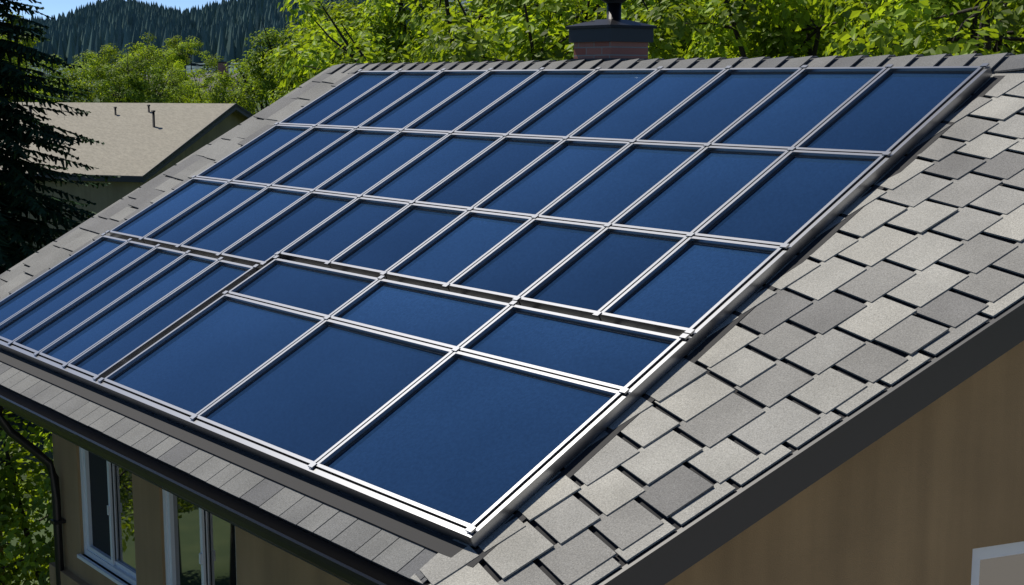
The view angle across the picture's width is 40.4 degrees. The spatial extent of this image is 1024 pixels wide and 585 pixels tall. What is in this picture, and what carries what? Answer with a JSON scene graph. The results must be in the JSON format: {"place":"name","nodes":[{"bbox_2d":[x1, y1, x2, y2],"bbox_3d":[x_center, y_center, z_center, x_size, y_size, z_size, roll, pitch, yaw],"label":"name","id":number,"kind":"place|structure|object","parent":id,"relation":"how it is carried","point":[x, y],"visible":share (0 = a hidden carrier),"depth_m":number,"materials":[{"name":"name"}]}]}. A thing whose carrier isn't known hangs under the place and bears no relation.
{"place":"outdoors","nodes":[
{"label":"outdoors","id":0,"kind":"place"},
{"bbox_2d":[0,0,229,21],"label":"sky","id":1,"kind":"structure","parent":0,"point":[52,7],"materials":[{"name":"blue"}]},
{"bbox_2d":[145,62,254,113],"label":"house","id":2,"kind":"structure","parent":0,"point":[221,67],"depth_m":134.94,"materials":[{"name":"grey"}]},
{"bbox_2d":[0,0,836,584],"bbox_3d":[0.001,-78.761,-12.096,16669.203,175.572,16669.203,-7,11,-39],"label":"terrain","id":3,"kind":"structure","parent":0,"point":[30,424],"depth_m":31.71,"materials":[{"name":"green plant"}]},
{"bbox_2d":[0,528,4,584],"bbox_3d":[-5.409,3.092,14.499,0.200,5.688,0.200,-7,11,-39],"label":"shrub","id":4,"kind":"object","parent":3,"relation":"on","point":[1,549],"depth_m":14.41,"materials":[{"name":"plant"}]},
{"bbox_2d":[0,11,53,101],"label":"tree","id":5,"kind":"object","parent":3,"relation":"on","point":[28,44],"visible":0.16,"depth_m":65.12,"materials":[{"name":"green plant"}]},
{"bbox_2d":[0,410,54,584],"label":"shrub","id":6,"kind":"object","parent":3,"relation":"on","point":[21,517],"visible":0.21,"depth_m":13.89,"materials":[{"name":"green plant"}]},
{"bbox_2d":[2,57,59,96],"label":"tree","id":7,"kind":"object","parent":3,"relation":"on","point":[27,66],"visible":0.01,"depth_m":93.36,"materials":[{"name":"green plant"}]},
{"bbox_2d":[0,0,120,415],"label":"conifer","id":8,"kind":"object","parent":3,"relation":"on","point":[17,197],"visible":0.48,"depth_m":32.69,"materials":[{"name":"green plant"}]},
{"bbox_2d":[25,52,101,102],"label":"tree","id":9,"kind":"object","parent":3,"relation":"on","point":[74,78],"visible":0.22,"depth_m":83.87,"materials":[{"name":"green plant"}]},
{"bbox_2d":[42,43,138,102],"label":"tree","id":10,"kind":"object","parent":3,"relation":"on","point":[92,69],"visible":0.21,"depth_m":89.75,"materials":[{"name":"green plant"}]},
{"bbox_2d":[66,43,140,100],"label":"tree","id":11,"kind":"object","parent":3,"relation":"on","point":[106,56],"visible":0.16,"depth_m":127.08,"materials":[{"name":"green plant"}]},
{"bbox_2d":[0,102,252,264],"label":"neighbour house","id":12,"kind":"structure","parent":3,"relation":"on","point":[144,143],"depth_m":51.21,"materials":[{"name":"grey"}]},
{"bbox_2d":[93,50,186,102],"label":"tree","id":13,"kind":"object","parent":3,"relation":"on","point":[125,94],"visible":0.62,"depth_m":86.91,"materials":[{"name":"green plant"}]},
{"bbox_2d":[113,32,202,102],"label":"tree","id":14,"kind":"object","parent":3,"relation":"on","point":[149,54],"visible":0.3,"depth_m":119.05,"materials":[{"name":"green plant"}]},
{"bbox_2d":[148,33,229,73],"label":"tree","id":15,"kind":"object","parent":3,"relation":"on","point":[180,54],"visible":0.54,"depth_m":167.69,"materials":[{"name":"green plant"}]},
{"bbox_2d":[158,66,222,102],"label":"tree","id":16,"kind":"object","parent":3,"relation":"on","point":[176,75],"visible":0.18,"depth_m":94.88,"materials":[{"name":"green plant"}]},
{"bbox_2d":[52,433,349,584],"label":"front wall","id":17,"kind":"structure","parent":3,"relation":"on","point":[259,561],"depth_m":11.04,"materials":[{"name":"paint"}]},
{"bbox_2d":[0,406,65,584],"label":"downpipe","id":18,"kind":"object","parent":17,"relation":"attached to","point":[57,521],"visible":0.95,"depth_m":12.34,"materials":[{"name":"grey metal"}]},
{"bbox_2d":[49,562,89,584],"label":"front wall belt","id":19,"kind":"object","parent":17,"relation":"attached to","point":[68,577],"visible":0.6,"depth_m":12.39,"materials":[{"name":"paint"}]},
{"bbox_2d":[77,447,136,584],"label":"window","id":20,"kind":"structure","parent":17,"relation":"attached to","point":[107,513],"depth_m":11.79,"materials":[{"name":"white plastic"}]},
{"bbox_2d":[162,489,236,584],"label":"window","id":21,"kind":"structure","parent":17,"relation":"attached to","point":[200,545],"depth_m":10.56,"materials":[{"name":"white plastic"}]},
{"bbox_2d":[6,0,425,64],"bbox_3d":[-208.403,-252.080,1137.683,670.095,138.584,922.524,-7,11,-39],"label":"mountain forest","id":22,"kind":"object","parent":3,"relation":"on","point":[224,28],"visible":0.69,"depth_m":840.42,"materials":[{"name":"green plant"}]},
{"bbox_2d":[169,60,262,113],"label":"tree","id":23,"kind":"object","parent":3,"relation":"on","point":[216,96],"visible":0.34,"depth_m":90.10,"materials":[{"name":"green plant"}]},
{"bbox_2d":[212,49,277,113],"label":"tree","id":24,"kind":"object","parent":3,"relation":"on","point":[232,89],"visible":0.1,"depth_m":101.80,"materials":[{"name":"green plant"}]},
{"bbox_2d":[216,19,312,114],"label":"tree","id":25,"kind":"object","parent":3,"relation":"on","point":[258,73],"visible":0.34,"depth_m":79.07,"materials":[{"name":"green plant"}]},
{"bbox_2d":[256,0,384,103],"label":"tree","id":26,"kind":"object","parent":3,"relation":"on","point":[280,59],"visible":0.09,"depth_m":66.72,"materials":[{"name":"green plant"}]},
{"bbox_2d":[299,0,400,61],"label":"tree","id":27,"kind":"object","parent":3,"relation":"on","point":[346,5],"visible":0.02,"depth_m":76.82,"materials":[{"name":"green plant"}]},
{"bbox_2d":[278,0,478,73],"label":"tree","id":28,"kind":"object","parent":3,"relation":"on","point":[387,26],"visible":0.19,"depth_m":41.80,"materials":[{"name":"green plant"}]},
{"bbox_2d":[268,0,655,101],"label":"tree","id":29,"kind":"object","parent":3,"relation":"on","point":[314,65],"visible":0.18,"depth_m":31.27,"materials":[{"name":"green plant"}]},
{"bbox_2d":[399,0,690,62],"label":"tree","id":30,"kind":"object","parent":3,"relation":"on","point":[425,6],"visible":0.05,"depth_m":40.80,"materials":[{"name":"green plant"}]},
{"bbox_2d":[414,0,738,62],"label":"tree","id":31,"kind":"object","parent":3,"relation":"on","point":[539,35],"visible":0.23,"depth_m":24.82,"materials":[{"name":"green plant"}]},
{"bbox_2d":[490,0,824,57],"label":"tree","id":32,"kind":"object","parent":3,"relation":"on","point":[700,26],"visible":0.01,"depth_m":34.58,"materials":[{"name":"green plant"}]},
{"bbox_2d":[563,0,1023,58],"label":"tree","id":33,"kind":"object","parent":3,"relation":"on","point":[808,40],"visible":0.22,"depth_m":22.34,"materials":[{"name":"green plant"}]},
{"bbox_2d":[665,341,1023,584],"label":"gable wall","id":34,"kind":"structure","parent":3,"relation":"on","point":[932,493],"depth_m":7.73,"materials":[{"name":"paint"}]},
{"bbox_2d":[971,541,1023,584],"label":"window","id":35,"kind":"structure","parent":34,"relation":"attached to","point":[1002,564],"depth_m":8.11,"materials":[{"name":"white plastic"}]},
{"bbox_2d":[714,0,1021,57],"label":"tree","id":36,"kind":"object","parent":3,"relation":"on","point":[851,25],"visible":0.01,"depth_m":29.93,"materials":[{"name":"green plant"}]},
{"bbox_2d":[746,0,1023,56],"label":"tree","id":37,"kind":"object","parent":3,"relation":"on","point":[908,14],"visible":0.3,"depth_m":18.57,"materials":[{"name":"green plant"}]},
{"bbox_2d":[914,0,1023,54],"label":"tree","id":38,"kind":"object","parent":3,"relation":"on","point":[955,27],"visible":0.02,"depth_m":26.07,"materials":[{"name":"green plant"}]},
{"bbox_2d":[958,12,1023,54],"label":"tree","id":39,"kind":"object","parent":3,"relation":"on","point":[1019,50],"visible":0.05,"depth_m":20.16,"materials":[{"name":"green plant"}]},
{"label":"other house walls","id":40,"kind":"object","parent":3,"relation":"on","visible":0},
{"bbox_2d":[427,94,1023,584],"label":"roof deck","id":41,"kind":"structure","parent":40,"relation":"on","point":[495,576],"depth_m":7.56,"materials":[{"name":"black"}]},
{"bbox_2d":[0,385,428,584],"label":"gutter","id":42,"kind":"object","parent":41,"relation":"attached to","point":[347,565],"visible":1,"depth_m":8.89,"materials":[{"name":"grey metal"}]},
{"bbox_2d":[0,83,453,584],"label":"roof shingles","id":43,"kind":"object","parent":41,"relation":"on","point":[389,551],"visible":0.1,"depth_m":8.93,"materials":[{"name":"grey"}]},
{"bbox_2d":[0,64,368,300],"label":"roof rake band","id":44,"kind":"object","parent":43,"relation":"attached to","point":[74,240],"visible":0.77,"depth_m":15.26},
{"bbox_2d":[0,63,1004,567],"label":"solar panel frames","id":45,"kind":"structure","parent":43,"relation":"on","point":[682,341],"depth_m":10.12,"materials":[{"name":"silver metal"}]},
{"bbox_2d":[0,73,970,523],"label":"solar panels","id":46,"kind":"object","parent":45,"relation":"in","point":[466,441],"visible":0.96,"depth_m":10.29,"materials":[{"name":"blue glass"}]},
{"bbox_2d":[3,199,1023,584],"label":"fascia boards","id":47,"kind":"object","parent":41,"relation":"attached to","point":[727,519],"visible":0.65,"depth_m":7.08,"materials":[{"name":"grey"}]},
{"bbox_2d":[565,19,656,61],"bbox_3d":[0.961,-2.278,13.546,0.620,0.747,0.640,-7,11,-39],"label":"chimney cap","id":48,"kind":"object","parent":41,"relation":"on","point":[611,30],"visible":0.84,"depth_m":13.31,"materials":[{"name":"black metal"}]},
{"bbox_2d":[601,0,626,18],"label":"chimney flue","id":49,"kind":"object","parent":48,"relation":"attached to","point":[613,9],"visible":0.85,"depth_m":13.39,"materials":[{"name":"black metal"}]},
{"bbox_2d":[324,53,1023,73],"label":"roof caps","id":50,"kind":"object","parent":41,"relation":"on","point":[1002,62],"visible":0.65,"depth_m":11.89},
{"bbox_2d":[410,70,1023,584],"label":"roof shingles","id":51,"kind":"object","parent":41,"relation":"on","point":[714,414],"visible":0.81,"depth_m":7.67,"materials":[{"name":"grey stone"}]},
{"bbox_2d":[574,41,647,58],"bbox_3d":[0.961,-2.021,13.585,0.500,0.827,0.520,-7,11,-39],"label":"brick chimney","id":52,"kind":"object","parent":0,"point":[610,49],"visible":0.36,"depth_m":13.36,"materials":[{"name":"red brick"}]}
]}

